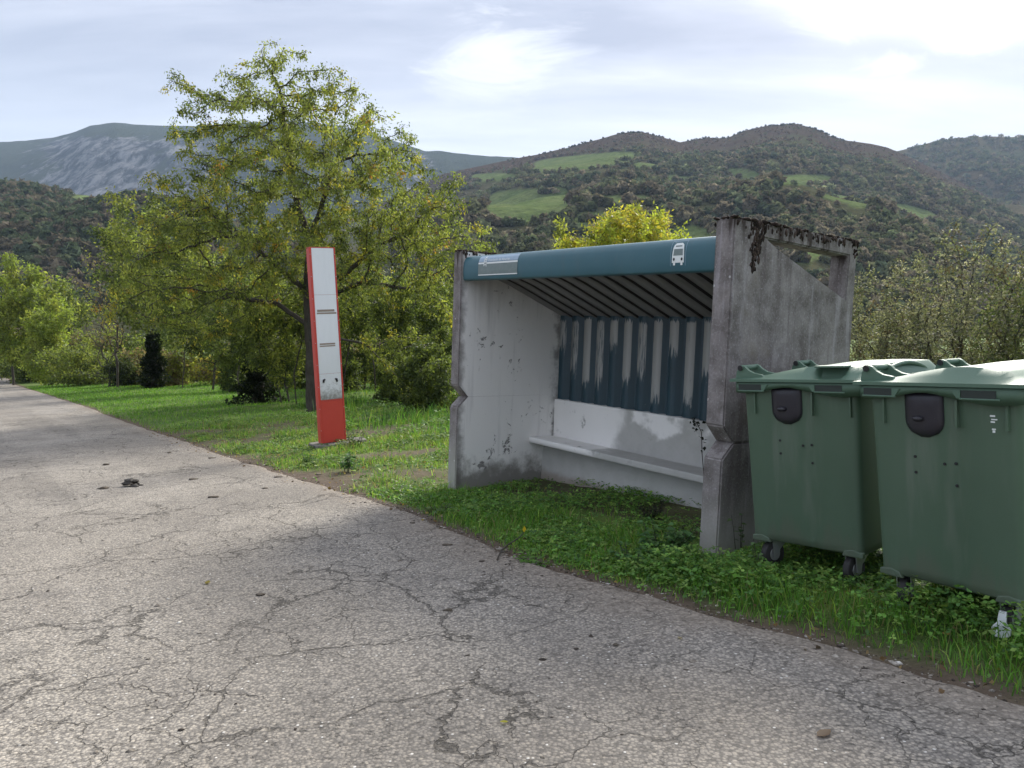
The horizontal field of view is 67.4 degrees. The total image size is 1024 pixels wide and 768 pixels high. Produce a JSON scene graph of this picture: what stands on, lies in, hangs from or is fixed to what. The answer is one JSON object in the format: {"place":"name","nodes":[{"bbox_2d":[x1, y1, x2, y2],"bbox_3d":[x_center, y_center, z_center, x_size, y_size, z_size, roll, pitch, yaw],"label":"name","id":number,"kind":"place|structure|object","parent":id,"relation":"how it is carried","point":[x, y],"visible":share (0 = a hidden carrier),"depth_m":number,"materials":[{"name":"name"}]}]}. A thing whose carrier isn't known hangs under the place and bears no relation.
{"place":"outdoors","nodes":[
{"label":"outdoors","id":0,"kind":"place"},
{"bbox_2d":[1,192,419,349],"bbox_3d":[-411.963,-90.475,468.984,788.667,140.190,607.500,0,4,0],"label":"hill","id":1,"kind":"structure","parent":0,"point":[84,253],"depth_m":223.81,"materials":[{"name":"green plant"}]},
{"bbox_2d":[0,177,299,309],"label":"hill woods","id":2,"kind":"object","parent":1,"relation":"on","point":[50,239],"visible":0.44,"depth_m":325.19,"materials":[{"name":"green plant"}]},
{"bbox_2d":[26,381,454,433],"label":"lawn grass","id":3,"kind":"structure","parent":0,"point":[59,392],"depth_m":26.66,"materials":[{"name":"green plant"}]},
{"bbox_2d":[0,121,515,240],"bbox_3d":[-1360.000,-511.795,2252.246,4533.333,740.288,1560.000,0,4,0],"label":"limestone mountain","id":4,"kind":"structure","parent":0,"point":[95,160],"depth_m":2095.18,"materials":[{"name":"grey stone"}]},
{"bbox_2d":[152,405,450,499],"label":"verge grass","id":5,"kind":"structure","parent":0,"point":[391,437],"depth_m":11.83,"materials":[{"name":"green plant"}]},
{"bbox_2d":[0,376,1023,767],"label":"road","id":6,"kind":"structure","parent":0,"point":[344,590],"depth_m":3.68,"materials":[{"name":"grey asphalt"}]},
{"bbox_2d":[122,478,142,486],"bbox_3d":[-4.433,1.147,8.982,0.257,0.090,0.172,1,4,17],"label":"dung pile","id":7,"kind":"object","parent":6,"relation":"on","point":[132,482],"visible":1,"depth_m":8.95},
{"bbox_2d":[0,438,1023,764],"bbox_3d":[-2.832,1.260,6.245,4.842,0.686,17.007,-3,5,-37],"label":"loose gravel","id":8,"kind":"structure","parent":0,"point":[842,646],"depth_m":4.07,"materials":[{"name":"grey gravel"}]},
{"bbox_2d":[497,526,525,560],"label":"fallen twig","id":9,"kind":"object","parent":8,"relation":"on","point":[524,529],"visible":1,"depth_m":5.55,"materials":[{"name":"wood"}]},
{"bbox_2d":[0,0,1023,157],"label":"sky","id":10,"kind":"structure","parent":0,"point":[502,78],"materials":[{"name":"blue"}]},
{"bbox_2d":[7,338,1023,705],"bbox_3d":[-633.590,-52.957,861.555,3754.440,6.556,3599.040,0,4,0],"label":"ground","id":11,"kind":"structure","parent":0,"point":[911,664],"depth_m":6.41,"materials":[{"name":"green plant"}]},
{"bbox_2d":[0,331,23,377],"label":"thicket bush","id":12,"kind":"object","parent":11,"relation":"on","point":[5,359],"visible":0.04,"depth_m":73.43,"materials":[{"name":"green plant"}]},
{"bbox_2d":[0,343,68,382],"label":"thicket bush","id":13,"kind":"object","parent":11,"relation":"on","point":[20,374],"visible":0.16,"depth_m":64.85,"materials":[{"name":"green plant"}]},
{"bbox_2d":[0,251,73,384],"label":"ash tree","id":14,"kind":"object","parent":11,"relation":"on","point":[11,311],"visible":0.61,"depth_m":59.09,"materials":[{"name":"green plant"}]},
{"bbox_2d":[15,295,77,384],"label":"round bush","id":15,"kind":"object","parent":11,"relation":"on","point":[43,321],"visible":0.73,"depth_m":54.05,"materials":[{"name":"green plant"}]},
{"bbox_2d":[34,276,101,335],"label":"meadow tree","id":16,"kind":"object","parent":11,"relation":"on","point":[72,300],"visible":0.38,"depth_m":92.00,"materials":[{"name":"green plant"}]},
{"bbox_2d":[30,341,115,386],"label":"bush","id":17,"kind":"object","parent":11,"relation":"on","point":[64,354],"visible":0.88,"depth_m":49.30,"materials":[{"name":"green plant"}]},
{"bbox_2d":[63,323,96,349],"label":"thicket bush","id":18,"kind":"object","parent":11,"relation":"on","point":[75,335],"visible":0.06,"depth_m":71.51,"materials":[{"name":"green plant"}]},
{"bbox_2d":[48,348,114,385],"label":"thicket bush","id":19,"kind":"object","parent":11,"relation":"on","point":[62,372],"visible":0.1,"depth_m":51.01,"materials":[{"name":"green plant"}]},
{"bbox_2d":[82,322,124,386],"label":"twiggy bush","id":20,"kind":"object","parent":11,"relation":"on","point":[97,357],"visible":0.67,"depth_m":45.79,"materials":[{"name":"green plant"}]},
{"bbox_2d":[74,323,141,356],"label":"thicket bush","id":21,"kind":"object","parent":11,"relation":"on","point":[109,348],"visible":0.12,"depth_m":67.09,"materials":[{"name":"green plant"}]},
{"bbox_2d":[69,242,155,387],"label":"bare tree","id":22,"kind":"object","parent":11,"relation":"on","point":[117,326],"visible":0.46,"depth_m":42.86,"materials":[{"name":"green plant"}]},
{"bbox_2d":[101,356,140,386],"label":"dark bush","id":23,"kind":"object","parent":11,"relation":"on","point":[124,376],"visible":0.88,"depth_m":44.68,"materials":[{"name":"green plant"}]},
{"bbox_2d":[108,344,168,386],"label":"thicket bush","id":24,"kind":"object","parent":11,"relation":"on","point":[139,354],"visible":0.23,"depth_m":46.18,"materials":[{"name":"green plant"}]},
{"bbox_2d":[109,328,186,357],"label":"thicket bush","id":25,"kind":"object","parent":11,"relation":"on","point":[138,341],"visible":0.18,"depth_m":63.23,"materials":[{"name":"green plant"}]},
{"bbox_2d":[83,185,228,342],"bbox_3d":[-19.050,-4.924,41.195,7.956,10.496,6.556,0,4,0],"label":"ivy tree","id":26,"kind":"object","parent":11,"relation":"on","point":[108,232],"visible":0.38,"depth_m":39.87,"materials":[{"name":"green plant"}]},
{"bbox_2d":[136,332,171,388],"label":"ivy plant","id":27,"kind":"object","parent":26,"relation":"attached to","point":[153,364],"visible":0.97,"depth_m":40.06,"materials":[{"name":"green plant"}]},
{"bbox_2d":[138,278,173,355],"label":"meadow tree","id":28,"kind":"object","parent":11,"relation":"on","point":[159,308],"visible":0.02,"depth_m":82.41,"materials":[{"name":"green plant"}]},
{"bbox_2d":[136,349,204,386],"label":"thicket bush","id":29,"kind":"object","parent":11,"relation":"on","point":[174,369],"visible":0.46,"depth_m":43.14,"materials":[{"name":"green plant"}]},
{"bbox_2d":[162,274,202,387],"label":"sapling","id":30,"kind":"object","parent":11,"relation":"on","point":[184,336],"visible":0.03,"depth_m":37.99,"materials":[{"name":"green plant"}]},
{"bbox_2d":[165,307,208,382],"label":"slim tree","id":31,"kind":"object","parent":11,"relation":"on","point":[189,354],"visible":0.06,"depth_m":43.46,"materials":[{"name":"green plant"}]},
{"bbox_2d":[183,267,226,351],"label":"sapling","id":32,"kind":"object","parent":11,"relation":"on","point":[205,302],"visible":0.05,"depth_m":33.51,"materials":[{"name":"green plant"}]},
{"bbox_2d":[154,255,288,389],"bbox_3d":[-13.295,-2.850,34.782,4.802,6.538,5.579,2,4,31],"label":"crooked tree","id":33,"kind":"object","parent":11,"relation":"on","point":[196,347],"visible":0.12,"depth_m":34.14,"materials":[{"name":"green plant"}]},
{"bbox_2d":[187,344,258,384],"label":"thicket bush","id":34,"kind":"object","parent":11,"relation":"on","point":[206,374],"visible":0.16,"depth_m":40.18,"materials":[{"name":"green plant"}]},
{"bbox_2d":[212,349,252,392],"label":"thicket bush","id":35,"kind":"object","parent":11,"relation":"on","point":[227,380],"visible":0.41,"depth_m":32.37,"materials":[{"name":"green plant"}]},
{"bbox_2d":[223,276,254,393],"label":"sapling","id":36,"kind":"object","parent":11,"relation":"on","point":[244,339],"visible":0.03,"depth_m":30.00,"materials":[{"name":"green plant"}]},
{"bbox_2d":[197,256,302,374],"bbox_3d":[-8.543,-1.678,24.607,3.764,4.813,3.956,0,4,0],"label":"stump tree","id":37,"kind":"object","parent":11,"relation":"on","point":[240,346],"visible":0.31,"depth_m":24.15,"materials":[{"name":"green plant"}]},
{"bbox_2d":[225,360,286,405],"bbox_3d":[-8.058,-0.003,24.251,1.813,1.552,1.774,0,4,0],"label":"bush","id":38,"kind":"object","parent":11,"relation":"on","point":[257,380],"visible":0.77,"depth_m":24.01,"materials":[{"name":"green plant"}]},
{"bbox_2d":[236,273,298,402],"bbox_3d":[-7.272,-1.344,22.948,2.000,4.002,1.822,0,4,0],"label":"sapling","id":39,"kind":"object","parent":11,"relation":"on","point":[269,329],"visible":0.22,"depth_m":22.86,"materials":[{"name":"green plant"}]},
{"bbox_2d":[242,297,305,402],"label":"thicket tree","id":40,"kind":"object","parent":11,"relation":"on","point":[287,357],"visible":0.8,"depth_m":22.41,"materials":[{"name":"green plant"}]},
{"bbox_2d":[274,281,298,393],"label":"sapling","id":41,"kind":"object","parent":11,"relation":"on","point":[288,304],"visible":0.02,"depth_m":25.99,"materials":[{"name":"green plant"}]},
{"bbox_2d":[272,277,304,403],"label":"sapling","id":42,"kind":"object","parent":11,"relation":"on","point":[298,326],"visible":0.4,"depth_m":21.86,"materials":[{"name":"green plant"}]},
{"bbox_2d":[278,347,305,390],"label":"thicket bush","id":43,"kind":"object","parent":11,"relation":"on","point":[302,384],"visible":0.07,"depth_m":30.40,"materials":[{"name":"green plant"}]},
{"bbox_2d":[91,38,499,412],"bbox_3d":[-5.389,-3.973,19.861,10.187,9.706,7.295,0,4,0],"label":"walnut tree","id":44,"kind":"object","parent":11,"relation":"on","point":[287,145],"visible":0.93,"depth_m":19.08,"materials":[{"name":"green plant"}]},
{"bbox_2d":[300,450,319,464],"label":"dock plant","id":45,"kind":"object","parent":11,"relation":"on","point":[306,458],"visible":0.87,"depth_m":10.19,"materials":[{"name":"green plant"}]},
{"bbox_2d":[306,247,366,448],"bbox_3d":[-2.794,-0.530,12.063,0.950,3.190,0.598,-6,6,-35],"label":"bus stop totem","id":46,"kind":"object","parent":11,"relation":"on","point":[325,332],"visible":0.93,"depth_m":11.93,"materials":[{"name":"red paint"}]},
{"bbox_2d":[224,384,460,440],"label":"tall weeds","id":47,"kind":"object","parent":11,"relation":"on","point":[414,414],"visible":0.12,"depth_m":15.64,"materials":[{"name":"green plant"}]},
{"bbox_2d":[338,451,362,472],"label":"dock plant","id":48,"kind":"object","parent":11,"relation":"on","point":[349,463],"visible":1,"depth_m":9.48,"materials":[{"name":"green plant"}]},
{"bbox_2d":[342,356,365,391],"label":"thicket bush","id":49,"kind":"object","parent":11,"relation":"on","point":[353,369],"visible":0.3,"depth_m":26.79,"materials":[{"name":"green plant"}]},
{"bbox_2d":[345,429,366,447],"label":"dock plant","id":50,"kind":"object","parent":11,"relation":"on","point":[362,435],"visible":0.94,"depth_m":11.66,"materials":[{"name":"green plant"}]},
{"bbox_2d":[345,344,373,383],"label":"thicket bush","id":51,"kind":"object","parent":11,"relation":"on","point":[356,348],"visible":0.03,"depth_m":37.86,"materials":[{"name":"green plant"}]},
{"bbox_2d":[337,272,382,387],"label":"sapling","id":52,"kind":"object","parent":11,"relation":"on","point":[346,312],"visible":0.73,"depth_m":23.74,"materials":[{"name":"green plant"}]},
{"bbox_2d":[350,277,389,390],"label":"sapling","id":53,"kind":"object","parent":11,"relation":"on","point":[371,326],"visible":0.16,"depth_m":26.99,"materials":[{"name":"green plant"}]},
{"bbox_2d":[335,253,423,389],"bbox_3d":[-5.687,-2.426,30.116,4.968,5.690,3.967,0,4,0],"label":"thicket tree","id":54,"kind":"object","parent":11,"relation":"on","point":[366,362],"visible":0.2,"depth_m":29.58,"materials":[{"name":"green plant"}]},
{"bbox_2d":[361,340,403,386],"bbox_3d":[-5.133,-0.796,33.025,2.648,2.476,2.725,-3,5,-39],"label":"thicket bush","id":55,"kind":"object","parent":11,"relation":"on","point":[379,375],"visible":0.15,"depth_m":32.43,"materials":[{"name":"green plant"}]},
{"bbox_2d":[369,352,414,404],"bbox_3d":[-3.113,-0.105,21.115,1.550,1.658,1.470,3,4,35],"label":"thicket bush","id":56,"kind":"object","parent":11,"relation":"on","point":[384,392],"visible":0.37,"depth_m":20.89,"materials":[{"name":"green plant"}]},
{"bbox_2d":[368,276,423,326],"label":"meadow tree","id":57,"kind":"object","parent":11,"relation":"on","point":[387,277],"visible":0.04,"depth_m":74.53,"materials":[{"name":"green plant"}]},
{"bbox_2d":[365,263,452,360],"bbox_3d":[-2.850,-1.765,24.790,3.737,4.564,2.988,-2,4,-32],"label":"thicket tree","id":58,"kind":"object","parent":11,"relation":"on","point":[403,324],"visible":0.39,"depth_m":24.27,"materials":[{"name":"green plant"}]},
{"bbox_2d":[390,333,457,411],"bbox_3d":[-1.937,-0.167,17.499,1.562,1.966,1.798,-2,4,-23],"label":"laurel bush","id":59,"kind":"object","parent":11,"relation":"on","point":[423,373],"visible":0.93,"depth_m":17.27,"materials":[{"name":"green plant"}]},
{"bbox_2d":[417,278,453,332],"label":"meadow tree","id":60,"kind":"object","parent":11,"relation":"on","point":[450,294],"visible":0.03,"depth_m":64.84,"materials":[{"name":"green plant"}]},
{"bbox_2d":[417,503,453,514],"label":"dandelion plant","id":61,"kind":"object","parent":11,"relation":"on","point":[440,508],"visible":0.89,"depth_m":7.03,"materials":[{"name":"green plant"}]},
{"bbox_2d":[428,322,459,400],"bbox_3d":[-1.865,-0.444,19.994,1.333,2.404,1.222,0,4,0],"label":"thicket bush","id":62,"kind":"object","parent":11,"relation":"on","point":[445,331],"visible":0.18,"depth_m":19.89,"materials":[{"name":"green plant"}]},
{"bbox_2d":[513,552,552,566],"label":"dandelion plant","id":63,"kind":"object","parent":11,"relation":"on","point":[533,560],"visible":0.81,"depth_m":5.20,"materials":[{"name":"green plant"}]},
{"bbox_2d":[188,356,956,397],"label":"meadow grass","id":64,"kind":"structure","parent":11,"relation":"on","point":[372,388],"depth_m":29.88,"materials":[{"name":"green plant"}]},
{"bbox_2d":[152,417,1023,693],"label":"leaf litter","id":65,"kind":"object","parent":11,"relation":"on","point":[942,691],"visible":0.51,"depth_m":6.49,"materials":[{"name":"brown plant"}]},
{"bbox_2d":[550,199,691,249],"bbox_3d":[2.455,-2.311,21.243,4.867,5.549,5.703,0,4,0],"label":"yellow tree","id":66,"kind":"object","parent":11,"relation":"on","point":[610,230],"visible":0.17,"depth_m":19.58,"materials":[{"name":"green plant"}]},
{"bbox_2d":[609,540,643,564],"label":"nettle plant","id":67,"kind":"object","parent":11,"relation":"on","point":[622,550],"visible":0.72,"depth_m":5.19,"materials":[{"name":"green plant"}]},
{"bbox_2d":[637,500,665,521],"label":"dark weed","id":68,"kind":"object","parent":11,"relation":"on","point":[655,512],"visible":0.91,"depth_m":6.49,"materials":[{"name":"green plant"}]},
{"bbox_2d":[448,214,859,556],"bbox_3d":[0.993,0.157,7.185,1.529,2.924,3.735,-1,5,-35],"label":"bus shelter","id":69,"kind":"object","parent":11,"relation":"on","point":[616,364],"visible":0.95,"depth_m":7.43,"materials":[{"name":"concrete"}]},
{"bbox_2d":[690,417,705,472],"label":"ivy shoot","id":70,"kind":"object","parent":69,"relation":"hanging from","point":[696,429],"visible":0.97,"depth_m":6.78,"materials":[{"name":"green plant"}]},
{"bbox_2d":[637,520,702,561],"bbox_3d":[1.058,1.097,5.278,0.483,0.288,0.362,-2,4,-29],"label":"nettle plant","id":71,"kind":"object","parent":11,"relation":"on","point":[673,536],"visible":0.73,"depth_m":5.26,"materials":[{"name":"green plant"}]},
{"bbox_2d":[366,477,1023,677],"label":"ground cover","id":72,"kind":"object","parent":11,"relation":"on","point":[978,604],"visible":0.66,"depth_m":4.84,"materials":[{"name":"green plant"}]},
{"bbox_2d":[727,513,746,549],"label":"bramble plant","id":73,"kind":"object","parent":11,"relation":"on","point":[740,530],"visible":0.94,"depth_m":5.29,"materials":[{"name":"green plant"}]},
{"bbox_2d":[748,539,766,565],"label":"bramble plant","id":74,"kind":"object","parent":11,"relation":"on","point":[759,555],"visible":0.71,"depth_m":4.88,"materials":[{"name":"green plant"}]},
{"bbox_2d":[730,359,935,582],"bbox_3d":[2.105,0.493,4.916,1.148,1.284,0.854,-5,4,-41],"label":"wheeled bin","id":75,"kind":"object","parent":11,"relation":"on","point":[812,448],"visible":0.77,"depth_m":4.53,"materials":[{"name":"green plastic"}]},
{"bbox_2d":[849,255,944,361],"bbox_3d":[5.572,-0.578,11.587,1.735,2.732,1.818,4,5,45],"label":"hawthorn shrub","id":76,"kind":"object","parent":11,"relation":"on","point":[884,340],"visible":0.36,"depth_m":11.34,"materials":[{"name":"green plant"}]},
{"bbox_2d":[850,299,1010,362],"bbox_3d":[8.236,-0.546,15.444,3.636,2.304,3.680,2,4,33],"label":"hawthorn shrub","id":77,"kind":"object","parent":11,"relation":"on","point":[943,349],"visible":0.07,"depth_m":15.21,"materials":[{"name":"green plant"}]},
{"bbox_2d":[852,358,1023,637],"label":"wheeled bin","id":78,"kind":"object","parent":11,"relation":"on","point":[949,437],"visible":0.94,"depth_m":3.70,"materials":[{"name":"green plastic"}]},
{"bbox_2d":[871,217,1023,364],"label":"hawthorn shrub","id":79,"kind":"object","parent":11,"relation":"on","point":[962,314],"visible":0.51,"depth_m":10.35,"materials":[{"name":"green plant"}]},
{"bbox_2d":[968,268,1023,364],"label":"hawthorn shrub","id":80,"kind":"object","parent":11,"relation":"on","point":[1015,340],"visible":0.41,"depth_m":9.75,"materials":[{"name":"green plant"}]},
{"bbox_2d":[320,124,1014,339],"bbox_3d":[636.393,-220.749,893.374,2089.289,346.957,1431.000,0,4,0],"label":"hill","id":81,"kind":"structure","parent":0,"point":[526,203],"depth_m":799.17,"materials":[{"name":"green plant"}]},
{"bbox_2d":[538,123,844,154],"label":"ridge scrub","id":82,"kind":"object","parent":81,"relation":"on","point":[574,145],"visible":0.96,"depth_m":1216.34,"materials":[{"name":"green plant"}]},
{"bbox_2d":[388,124,1023,337],"bbox_3d":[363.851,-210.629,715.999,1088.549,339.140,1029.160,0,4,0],"label":"hillside woods","id":83,"kind":"object","parent":81,"relation":"on","point":[880,228],"visible":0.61,"depth_m":462.02,"materials":[{"name":"green plant"}]},
{"bbox_2d":[817,729,830,735],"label":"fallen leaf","id":84,"kind":"object","parent":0,"point":[823,732],"visible":1,"depth_m":2.78,"materials":[{"name":"brown plant"}]},
{"bbox_2d":[899,136,1023,214],"bbox_3d":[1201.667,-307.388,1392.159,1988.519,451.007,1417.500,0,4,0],"label":"back hill","id":85,"kind":"structure","parent":0,"point":[990,183],"depth_m":1489.89,"materials":[{"name":"green plant"}]},
{"bbox_2d":[895,133,1023,205],"bbox_3d":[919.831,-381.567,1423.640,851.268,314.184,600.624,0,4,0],"label":"back hill woods","id":86,"kind":"object","parent":85,"relation":"on","point":[1014,184],"visible":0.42,"depth_m":1431.92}
]}

